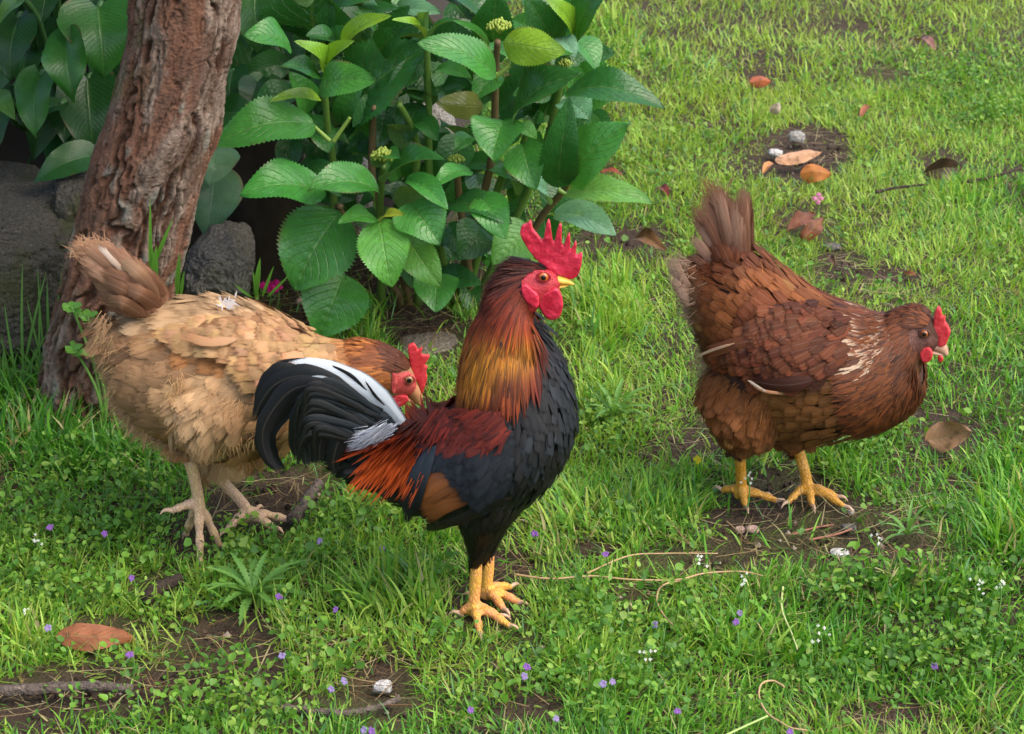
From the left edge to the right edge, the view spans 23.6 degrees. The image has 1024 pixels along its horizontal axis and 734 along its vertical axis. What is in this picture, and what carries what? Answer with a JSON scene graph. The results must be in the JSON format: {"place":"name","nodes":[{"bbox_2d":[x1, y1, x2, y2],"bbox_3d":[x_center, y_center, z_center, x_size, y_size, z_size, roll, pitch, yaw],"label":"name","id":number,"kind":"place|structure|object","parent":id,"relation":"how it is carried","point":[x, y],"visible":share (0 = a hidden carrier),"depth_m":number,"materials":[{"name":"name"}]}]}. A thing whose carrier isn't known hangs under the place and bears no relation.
{"place":"outdoors","nodes":[
{"label":"outdoors","id":0,"kind":"place"},
{"bbox_2d":[0,0,470,249],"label":"earth bank","id":1,"kind":"structure","parent":0,"point":[14,146],"depth_m":3.74,"materials":[{"name":"soil"}]},
{"bbox_2d":[0,0,128,183],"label":"arum plant","id":2,"kind":"object","parent":1,"relation":"on","point":[62,88],"visible":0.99,"depth_m":3.23,"materials":[{"name":"green plant"}]},
{"bbox_2d":[195,0,482,233],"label":"arum plant","id":3,"kind":"object","parent":1,"relation":"on","point":[219,199],"visible":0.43,"depth_m":3.30,"materials":[{"name":"green plant"}]},
{"bbox_2d":[0,0,1023,733],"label":"ground","id":4,"kind":"structure","parent":0,"point":[402,678],"depth_m":2.87,"materials":[{"name":"plant"}]},
{"bbox_2d":[17,362,38,376],"bbox_3d":[-0.626,0.006,3.155,0.034,0.023,0.028,0,22,0],"label":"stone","id":5,"kind":"object","parent":4,"relation":"on","point":[19,365],"visible":0.12,"depth_m":3.15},
{"bbox_2d":[23,608,32,632],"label":"wildflower","id":6,"kind":"object","parent":4,"relation":"on","point":[30,617],"visible":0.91,"depth_m":2.51,"materials":[{"name":"white plant"}]},
{"bbox_2d":[0,261,61,395],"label":"grass tuft","id":7,"kind":"object","parent":4,"relation":"on","point":[38,351],"visible":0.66,"depth_m":3.06,"materials":[{"name":"plant"}]},
{"bbox_2d":[0,180,74,361],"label":"rock","id":8,"kind":"object","parent":4,"relation":"on","point":[36,231],"visible":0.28,"depth_m":3.12,"materials":[{"name":"stone"}]},
{"bbox_2d":[0,161,39,181],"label":"rock","id":9,"kind":"object","parent":8,"relation":"on","point":[15,171],"visible":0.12,"depth_m":3.42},
{"bbox_2d":[54,171,86,222],"bbox_3d":[-0.588,-0.222,3.297,0.062,0.098,0.206,0,22,0],"label":"rock","id":10,"kind":"object","parent":8,"relation":"on","point":[68,190],"visible":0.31,"depth_m":3.21,"materials":[{"name":"stone"}]},
{"bbox_2d":[33,533,42,570],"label":"wildflower","id":11,"kind":"object","parent":4,"relation":"on","point":[34,540],"visible":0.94,"depth_m":2.64,"materials":[{"name":"white plant"}]},
{"bbox_2d":[44,624,53,655],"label":"wildflower","id":12,"kind":"object","parent":4,"relation":"on","point":[47,628],"visible":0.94,"depth_m":2.46,"materials":[{"name":"purple plant"}]},
{"bbox_2d":[46,524,55,553],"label":"wildflower","id":13,"kind":"object","parent":4,"relation":"on","point":[49,527],"visible":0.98,"depth_m":2.68,"materials":[{"name":"purple plant"}]},
{"bbox_2d":[0,680,133,696],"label":"twig","id":14,"kind":"object","parent":4,"relation":"on","point":[23,689],"visible":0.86,"depth_m":2.39,"materials":[{"name":"wood"}]},
{"bbox_2d":[62,301,108,425],"bbox_3d":[-0.518,0.001,2.986,0.053,0.171,0.028,0,22,0],"label":"seedling","id":15,"kind":"object","parent":4,"relation":"on","point":[75,309],"visible":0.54,"depth_m":2.98,"materials":[{"name":"green plant"}]},
{"bbox_2d":[55,623,135,650],"bbox_3d":[-0.422,0.273,2.478,0.081,0.023,0.020,-2,22,-5],"label":"fallen leaf","id":16,"kind":"object","parent":4,"relation":"on","point":[90,635],"visible":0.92,"depth_m":2.48,"materials":[{"name":"plant"}]},
{"bbox_2d":[101,530,109,562],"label":"wildflower","id":17,"kind":"object","parent":4,"relation":"on","point":[104,532],"visible":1,"depth_m":2.67,"materials":[{"name":"purple plant"}]},
{"bbox_2d":[125,651,134,683],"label":"wildflower","id":18,"kind":"object","parent":4,"relation":"on","point":[129,654],"visible":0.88,"depth_m":2.41,"materials":[{"name":"purple plant"}]},
{"bbox_2d":[128,575,136,606],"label":"wildflower","id":19,"kind":"object","parent":4,"relation":"on","point":[131,577],"visible":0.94,"depth_m":2.56,"materials":[{"name":"purple plant"}]},
{"bbox_2d":[36,0,241,422],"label":"tree","id":20,"kind":"object","parent":4,"relation":"on","point":[157,142],"visible":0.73,"depth_m":2.91,"materials":[{"name":"brown plant"}]},
{"bbox_2d":[148,200,172,273],"bbox_3d":[-0.419,-0.142,2.931,0.033,0.132,0.018,0,22,0],"label":"grass tuft","id":21,"kind":"object","parent":4,"relation":"on","point":[153,258],"visible":0.63,"depth_m":2.92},
{"bbox_2d":[139,573,183,605],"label":"twig","id":22,"kind":"object","parent":4,"relation":"on","point":[171,581],"visible":0.91,"depth_m":2.58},
{"bbox_2d":[175,253,184,297],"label":"grass tuft","id":23,"kind":"object","parent":4,"relation":"on","point":[178,285],"visible":0.91,"depth_m":2.96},
{"bbox_2d":[182,220,255,297],"bbox_3d":[-0.395,-0.144,3.290,0.095,0.093,0.161,0,22,0],"label":"rock","id":24,"kind":"object","parent":4,"relation":"on","point":[220,259],"visible":0.88,"depth_m":3.23,"materials":[{"name":"stone"}]},
{"bbox_2d":[14,0,455,211],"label":"background foliage","id":25,"kind":"object","parent":4,"relation":"on","point":[48,141],"visible":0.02,"depth_m":3.66,"materials":[{"name":"green plant"}]},
{"bbox_2d":[62,232,429,566],"bbox_3d":[-0.293,0.018,2.674,0.353,0.378,0.229,-13,25,-29],"label":"hen","id":26,"kind":"object","parent":4,"relation":"on","point":[183,376],"visible":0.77,"depth_m":2.58,"materials":[{"name":"beige"}]},
{"bbox_2d":[197,549,310,625],"bbox_3d":[-0.270,0.228,2.576,0.123,0.038,0.124,0,22,0],"label":"weed rosette","id":27,"kind":"object","parent":4,"relation":"on","point":[250,575],"visible":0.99,"depth_m":2.58,"materials":[{"name":"green plant"}]},
{"bbox_2d":[235,259,287,297],"bbox_3d":[-0.319,-0.114,3.125,0.070,0.062,0.019,0,22,0],"label":"grass tuft","id":28,"kind":"object","parent":4,"relation":"on","point":[256,279],"visible":1,"depth_m":3.12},
{"bbox_2d":[229,100,304,292],"bbox_3d":[-0.352,-0.250,3.490,0.115,0.292,0.115,0,22,0],"label":"wooden stump","id":29,"kind":"object","parent":4,"relation":"on","point":[263,218],"visible":0.18,"depth_m":3.45,"materials":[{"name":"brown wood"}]},
{"bbox_2d":[259,280,274,305],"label":"pink flower","id":30,"kind":"object","parent":4,"relation":"on","point":[262,285],"visible":0.77,"depth_m":3.40,"materials":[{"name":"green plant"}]},
{"bbox_2d":[270,279,282,307],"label":"pink flower","id":31,"kind":"object","parent":4,"relation":"on","point":[275,282],"visible":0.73,"depth_m":3.40,"materials":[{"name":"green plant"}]},
{"bbox_2d":[275,593,283,626],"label":"wildflower","id":32,"kind":"object","parent":4,"relation":"on","point":[277,596],"visible":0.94,"depth_m":2.52,"materials":[{"name":"purple plant"}]},
{"bbox_2d":[278,652,286,683],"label":"wildflower","id":33,"kind":"object","parent":4,"relation":"on","point":[281,656],"visible":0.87,"depth_m":2.41,"materials":[{"name":"purple plant"}]},
{"bbox_2d":[295,297,302,304],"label":"pebble","id":34,"kind":"object","parent":4,"relation":"on","point":[298,300],"visible":0.47,"depth_m":3.41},
{"bbox_2d":[286,478,323,525],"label":"twig","id":35,"kind":"object","parent":4,"relation":"on","point":[301,508],"visible":0.92,"depth_m":2.77,"materials":[{"name":"wood"}]},
{"bbox_2d":[317,537,323,567],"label":"wildflower","id":36,"kind":"object","parent":4,"relation":"on","point":[319,540],"visible":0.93,"depth_m":2.65,"materials":[{"name":"purple plant"}]},
{"bbox_2d":[328,685,335,708],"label":"wildflower","id":37,"kind":"object","parent":4,"relation":"on","point":[331,689],"visible":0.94,"depth_m":2.35,"materials":[{"name":"purple plant"}]},
{"bbox_2d":[333,606,339,637],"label":"wildflower","id":38,"kind":"object","parent":4,"relation":"on","point":[335,608],"visible":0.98,"depth_m":2.51,"materials":[{"name":"purple plant"}]},
{"bbox_2d":[303,154,372,251],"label":"stone block","id":39,"kind":"structure","parent":4,"relation":"on","point":[359,197],"depth_m":3.56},
{"bbox_2d":[280,695,400,717],"bbox_3d":[-0.165,0.330,2.361,0.118,0.010,0.027,-3,22,-7],"label":"twig","id":40,"kind":"object","parent":4,"relation":"on","point":[378,706],"visible":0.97,"depth_m":2.35,"materials":[{"name":"wood"}]},
{"bbox_2d":[341,677,348,708],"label":"wildflower","id":41,"kind":"object","parent":4,"relation":"on","point":[344,682],"visible":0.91,"depth_m":2.37,"materials":[{"name":"purple plant"}]},
{"bbox_2d":[360,726,366,733],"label":"wildflower","id":42,"kind":"object","parent":4,"relation":"on","point":[364,729],"visible":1,"depth_m":2.27,"materials":[{"name":"purple plant"}]},
{"bbox_2d":[368,727,374,733],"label":"wildflower","id":43,"kind":"object","parent":4,"relation":"on","point":[371,730],"visible":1,"depth_m":2.27,"materials":[{"name":"purple plant"}]},
{"bbox_2d":[372,679,391,693],"bbox_3d":[-0.128,0.315,2.406,0.020,0.013,0.016,0,22,0],"label":"stone","id":44,"kind":"object","parent":4,"relation":"on","point":[381,689],"visible":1,"depth_m":2.40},
{"bbox_2d":[252,219,581,640],"bbox_3d":[-0.098,0.053,2.491,0.336,0.431,0.195,0,22,0],"label":"rooster","id":45,"kind":"object","parent":4,"relation":"on","point":[481,458],"visible":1,"depth_m":2.44},
{"bbox_2d":[397,331,457,353],"bbox_3d":[-0.109,-0.025,3.295,0.094,0.026,0.103,0,22,0],"label":"paving stone","id":46,"kind":"object","parent":4,"relation":"on","point":[440,344],"visible":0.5,"depth_m":3.29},
{"bbox_2d":[416,102,455,163],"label":"stone block","id":47,"kind":"structure","parent":4,"relation":"on","point":[438,113],"depth_m":3.60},
{"bbox_2d":[217,0,664,336],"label":"hydrangea bush","id":48,"kind":"object","parent":4,"relation":"on","point":[563,81],"visible":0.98,"depth_m":3.17,"materials":[{"name":"green plant"}]},
{"bbox_2d":[467,706,474,733],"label":"wildflower","id":49,"kind":"object","parent":4,"relation":"on","point":[471,711],"visible":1,"depth_m":2.31,"materials":[{"name":"purple plant"}]},
{"bbox_2d":[30,143,953,728],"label":"soil crumbs","id":50,"kind":"object","parent":4,"relation":"on","point":[724,523],"visible":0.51,"depth_m":2.73,"materials":[{"name":"soil"}]},
{"bbox_2d":[0,30,1023,733],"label":"ground weeds","id":51,"kind":"object","parent":4,"relation":"on","point":[924,650],"visible":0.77,"depth_m":2.58,"materials":[{"name":"green plant"}]},
{"bbox_2d":[0,56,1023,733],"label":"dry straw","id":52,"kind":"object","parent":4,"relation":"on","point":[354,680],"visible":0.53,"depth_m":2.70,"materials":[{"name":"beige plant"}]},
{"bbox_2d":[521,672,527,704],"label":"wildflower","id":53,"kind":"object","parent":4,"relation":"on","point":[524,676],"visible":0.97,"depth_m":2.37,"materials":[{"name":"purple plant"}]},
{"bbox_2d":[523,663,530,693],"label":"wildflower","id":54,"kind":"object","parent":4,"relation":"on","point":[526,666],"visible":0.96,"depth_m":2.39,"materials":[{"name":"purple plant"}]},
{"bbox_2d":[531,530,537,560],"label":"wildflower","id":55,"kind":"object","parent":4,"relation":"on","point":[534,533],"visible":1,"depth_m":2.67,"materials":[{"name":"purple plant"}]},
{"bbox_2d":[553,715,559,733],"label":"wildflower","id":56,"kind":"object","parent":4,"relation":"on","point":[556,718],"visible":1,"depth_m":2.29,"materials":[{"name":"purple plant"}]},
{"bbox_2d":[599,680,606,710],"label":"wildflower","id":57,"kind":"object","parent":4,"relation":"on","point":[602,683],"visible":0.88,"depth_m":2.35,"materials":[{"name":"purple plant"}]},
{"bbox_2d":[602,551,608,573],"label":"wildflower","id":58,"kind":"object","parent":4,"relation":"on","point":[605,553],"visible":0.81,"depth_m":2.61,"materials":[{"name":"purple plant"}]},
{"bbox_2d":[601,167,621,174],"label":"fallen leaf","id":59,"kind":"object","parent":4,"relation":"on","point":[613,169],"visible":1,"depth_m":3.91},
{"bbox_2d":[609,678,615,705],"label":"wildflower","id":60,"kind":"object","parent":4,"relation":"on","point":[612,681],"visible":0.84,"depth_m":2.36,"materials":[{"name":"purple plant"}]},
{"bbox_2d":[585,377,655,427],"bbox_3d":[0.133,0.047,3.022,0.093,0.037,0.098,0,22,0],"label":"weed rosette","id":61,"kind":"object","parent":4,"relation":"on","point":[616,406],"visible":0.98,"depth_m":3.03,"materials":[{"name":"green plant"}]},
{"bbox_2d":[514,571,762,580],"bbox_3d":[0.135,0.222,2.594,0.264,0.002,0.020,-1,22,-1],"label":"dry stalk","id":62,"kind":"object","parent":4,"relation":"on","point":[536,577],"visible":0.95,"depth_m":2.59,"materials":[{"name":"plant"}]},
{"bbox_2d":[638,649,656,679],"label":"wildflower","id":63,"kind":"object","parent":4,"relation":"on","point":[650,651],"visible":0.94,"depth_m":2.41,"materials":[{"name":"white plant"}]},
{"bbox_2d":[631,228,665,250],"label":"fallen leaf","id":64,"kind":"object","parent":4,"relation":"on","point":[648,236],"visible":1,"depth_m":3.58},
{"bbox_2d":[586,553,717,573],"bbox_3d":[0.147,0.207,2.644,0.152,0.002,0.027,-7,23,-17],"label":"dry stalk","id":65,"kind":"object","parent":4,"relation":"on","point":[642,554],"visible":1,"depth_m":2.65,"materials":[{"name":"plant"}]},
{"bbox_2d":[652,621,657,652],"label":"wildflower","id":66,"kind":"object","parent":4,"relation":"on","point":[655,623],"visible":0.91,"depth_m":2.47,"materials":[{"name":"purple plant"}]},
{"bbox_2d":[657,183,668,196],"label":"fallen leaf","id":67,"kind":"object","parent":4,"relation":"on","point":[664,187],"visible":1,"depth_m":3.82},
{"bbox_2d":[656,580,680,625],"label":"dry stalk","id":68,"kind":"object","parent":4,"relation":"on","point":[663,614],"visible":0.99,"depth_m":2.55,"materials":[{"name":"plant"}]},
{"bbox_2d":[674,708,680,733],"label":"wildflower","id":69,"kind":"object","parent":4,"relation":"on","point":[677,711],"visible":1,"depth_m":2.31,"materials":[{"name":"purple plant"}]},
{"bbox_2d":[693,455,701,474],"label":"wildflower","id":70,"kind":"object","parent":4,"relation":"on","point":[698,459],"visible":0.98,"depth_m":2.86,"materials":[{"name":"yellow plant"}]},
{"bbox_2d":[697,554,707,582],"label":"wildflower","id":71,"kind":"object","parent":4,"relation":"on","point":[699,559],"visible":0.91,"depth_m":2.60,"materials":[{"name":"white plant"}]},
{"bbox_2d":[732,618,739,645],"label":"wildflower","id":72,"kind":"object","parent":4,"relation":"on","point":[736,622],"visible":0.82,"depth_m":2.47,"materials":[{"name":"purple plant"}]},
{"bbox_2d":[736,610,742,629],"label":"wildflower","id":73,"kind":"object","parent":4,"relation":"on","point":[739,613],"visible":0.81,"depth_m":2.49,"materials":[{"name":"purple plant"}]},
{"bbox_2d":[735,526,744,533],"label":"pebble","id":74,"kind":"object","parent":4,"relation":"on","point":[739,527],"visible":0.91,"depth_m":2.74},
{"bbox_2d":[740,572,747,618],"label":"wildflower","id":75,"kind":"object","parent":4,"relation":"on","point":[745,580],"visible":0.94,"depth_m":2.53,"materials":[{"name":"white plant"}]},
{"bbox_2d":[740,471,752,515],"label":"wildflower","id":76,"kind":"object","parent":4,"relation":"on","point":[749,481],"visible":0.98,"depth_m":2.77,"materials":[{"name":"white plant"}]},
{"bbox_2d":[727,715,767,733],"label":"grass stalk","id":77,"kind":"object","parent":4,"relation":"on","point":[746,725],"depth_m":2.29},
{"bbox_2d":[745,525,758,533],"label":"pebble","id":78,"kind":"object","parent":4,"relation":"on","point":[751,527],"visible":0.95,"depth_m":2.74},
{"bbox_2d":[750,76,770,87],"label":"fallen leaf","id":79,"kind":"object","parent":4,"relation":"on","point":[758,81],"visible":1,"depth_m":4.39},
{"bbox_2d":[762,161,772,172],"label":"fallen leaf","id":80,"kind":"object","parent":4,"relation":"on","point":[767,165],"visible":1,"depth_m":3.93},
{"bbox_2d":[769,103,780,114],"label":"pebble","id":81,"kind":"object","parent":4,"relation":"on","point":[775,108],"visible":1,"depth_m":4.23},
{"bbox_2d":[767,149,782,158],"bbox_3d":[0.436,-0.354,4.056,0.026,0.015,0.021,0,22,0],"label":"stone","id":82,"kind":"object","parent":4,"relation":"on","point":[773,153],"visible":0.84,"depth_m":4.05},
{"bbox_2d":[758,680,807,730],"bbox_3d":[0.255,0.324,2.342,0.032,0.002,0.099,-3,22,-8],"label":"dry stalk","id":83,"kind":"object","parent":4,"relation":"on","point":[777,682],"visible":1,"depth_m":2.34,"materials":[{"name":"plant"}]},
{"bbox_2d":[781,586,797,649],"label":"dry stalk","id":84,"kind":"object","parent":4,"relation":"on","point":[784,617],"visible":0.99,"depth_m":2.49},
{"bbox_2d":[786,729,793,733],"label":"wildflower","id":85,"kind":"object","parent":4,"relation":"on","point":[788,731],"visible":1,"depth_m":2.27,"materials":[{"name":"purple plant"}]},
{"bbox_2d":[788,131,804,143],"bbox_3d":[0.481,-0.388,4.131,0.030,0.020,0.026,0,22,0],"label":"stone","id":86,"kind":"object","parent":4,"relation":"on","point":[794,137],"visible":1,"depth_m":4.12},
{"bbox_2d":[775,150,820,164],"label":"fallen leaf","id":87,"kind":"object","parent":4,"relation":"on","point":[798,157],"visible":1,"depth_m":3.98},
{"bbox_2d":[786,210,815,233],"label":"fallen leaf","id":88,"kind":"object","parent":4,"relation":"on","point":[799,218],"visible":0.95,"depth_m":3.67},
{"bbox_2d":[659,170,950,513],"bbox_3d":[0.322,-0.026,2.741,0.319,0.391,0.220,0,22,0],"label":"hen","id":89,"kind":"object","parent":4,"relation":"on","point":[793,364],"visible":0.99,"depth_m":2.69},
{"bbox_2d":[789,524,832,535],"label":"twig","id":90,"kind":"object","parent":4,"relation":"on","point":[795,533],"visible":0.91,"depth_m":2.74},
{"bbox_2d":[800,217,824,240],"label":"fallen leaf","id":91,"kind":"object","parent":4,"relation":"on","point":[814,228],"visible":1,"depth_m":3.63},
{"bbox_2d":[800,164,831,182],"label":"fallen leaf","id":92,"kind":"object","parent":4,"relation":"on","point":[818,171],"visible":1,"depth_m":3.91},
{"bbox_2d":[812,192,823,214],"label":"pink flower","id":93,"kind":"object","parent":4,"relation":"on","point":[819,197],"visible":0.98,"depth_m":3.76,"materials":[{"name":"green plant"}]},
{"bbox_2d":[811,624,830,680],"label":"wildflower","id":94,"kind":"object","parent":4,"relation":"on","point":[818,640],"visible":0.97,"depth_m":2.42,"materials":[{"name":"white plant"}]},
{"bbox_2d":[808,528,851,540],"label":"twig","id":95,"kind":"object","parent":4,"relation":"on","point":[821,537],"visible":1,"depth_m":2.72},
{"bbox_2d":[828,255,834,265],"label":"fallen leaf","id":96,"kind":"object","parent":4,"relation":"on","point":[831,258],"visible":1,"depth_m":3.51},
{"bbox_2d":[825,243,840,250],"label":"pebble","id":97,"kind":"object","parent":4,"relation":"on","point":[836,246],"visible":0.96,"depth_m":3.63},
{"bbox_2d":[830,548,848,557],"bbox_3d":[0.360,0.205,2.688,0.022,0.008,0.017,0,22,0],"label":"stone","id":98,"kind":"object","parent":4,"relation":"on","point":[834,551],"visible":0.63,"depth_m":2.69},
{"bbox_2d":[841,523,855,532],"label":"pebble","id":99,"kind":"object","parent":4,"relation":"on","point":[853,526],"visible":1,"depth_m":2.74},
{"bbox_2d":[860,104,871,116],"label":"fallen leaf","id":100,"kind":"object","parent":4,"relation":"on","point":[864,108],"visible":1,"depth_m":4.22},
{"bbox_2d":[870,533,882,559],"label":"wildflower","id":101,"kind":"object","parent":4,"relation":"on","point":[878,543],"visible":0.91,"depth_m":2.67,"materials":[{"name":"white plant"}]},
{"bbox_2d":[875,183,929,193],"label":"twig","id":102,"kind":"object","parent":4,"relation":"on","point":[893,188],"visible":0.99,"depth_m":3.85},
{"bbox_2d":[880,498,936,541],"bbox_3d":[0.441,0.173,2.710,0.066,0.037,0.059,0,22,0],"label":"weed rosette","id":103,"kind":"object","parent":4,"relation":"on","point":[910,523],"visible":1,"depth_m":2.71,"materials":[{"name":"green plant"}]},
{"bbox_2d":[903,269,915,275],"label":"fallen leaf","id":104,"kind":"object","parent":4,"relation":"on","point":[909,272],"visible":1,"depth_m":3.47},
{"bbox_2d":[915,36,935,50],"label":"fallen leaf","id":105,"kind":"object","parent":4,"relation":"on","point":[929,40],"visible":1,"depth_m":4.65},
{"bbox_2d":[931,662,937,689],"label":"wildflower","id":106,"kind":"object","parent":4,"relation":"on","point":[933,666],"visible":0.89,"depth_m":2.39,"materials":[{"name":"purple plant"}]},
{"bbox_2d":[924,158,962,179],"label":"fallen leaf","id":107,"kind":"object","parent":4,"relation":"on","point":[941,165],"visible":0.98,"depth_m":3.91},
{"bbox_2d":[925,421,970,451],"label":"fallen leaf","id":108,"kind":"object","parent":4,"relation":"on","point":[942,436],"visible":1,"depth_m":2.94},
{"bbox_2d":[969,578,984,623],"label":"wildflower","id":109,"kind":"object","parent":4,"relation":"on","point":[978,584],"visible":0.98,"depth_m":2.52,"materials":[{"name":"white plant"}]},
{"bbox_2d":[961,167,1021,183],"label":"twig","id":110,"kind":"object","parent":4,"relation":"on","point":[1001,174],"visible":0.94,"depth_m":3.90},
{"bbox_2d":[995,579,1005,620],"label":"wildflower","id":111,"kind":"object","parent":4,"relation":"on","point":[1000,587],"visible":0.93,"depth_m":2.53,"materials":[{"name":"white plant"}]}
]}

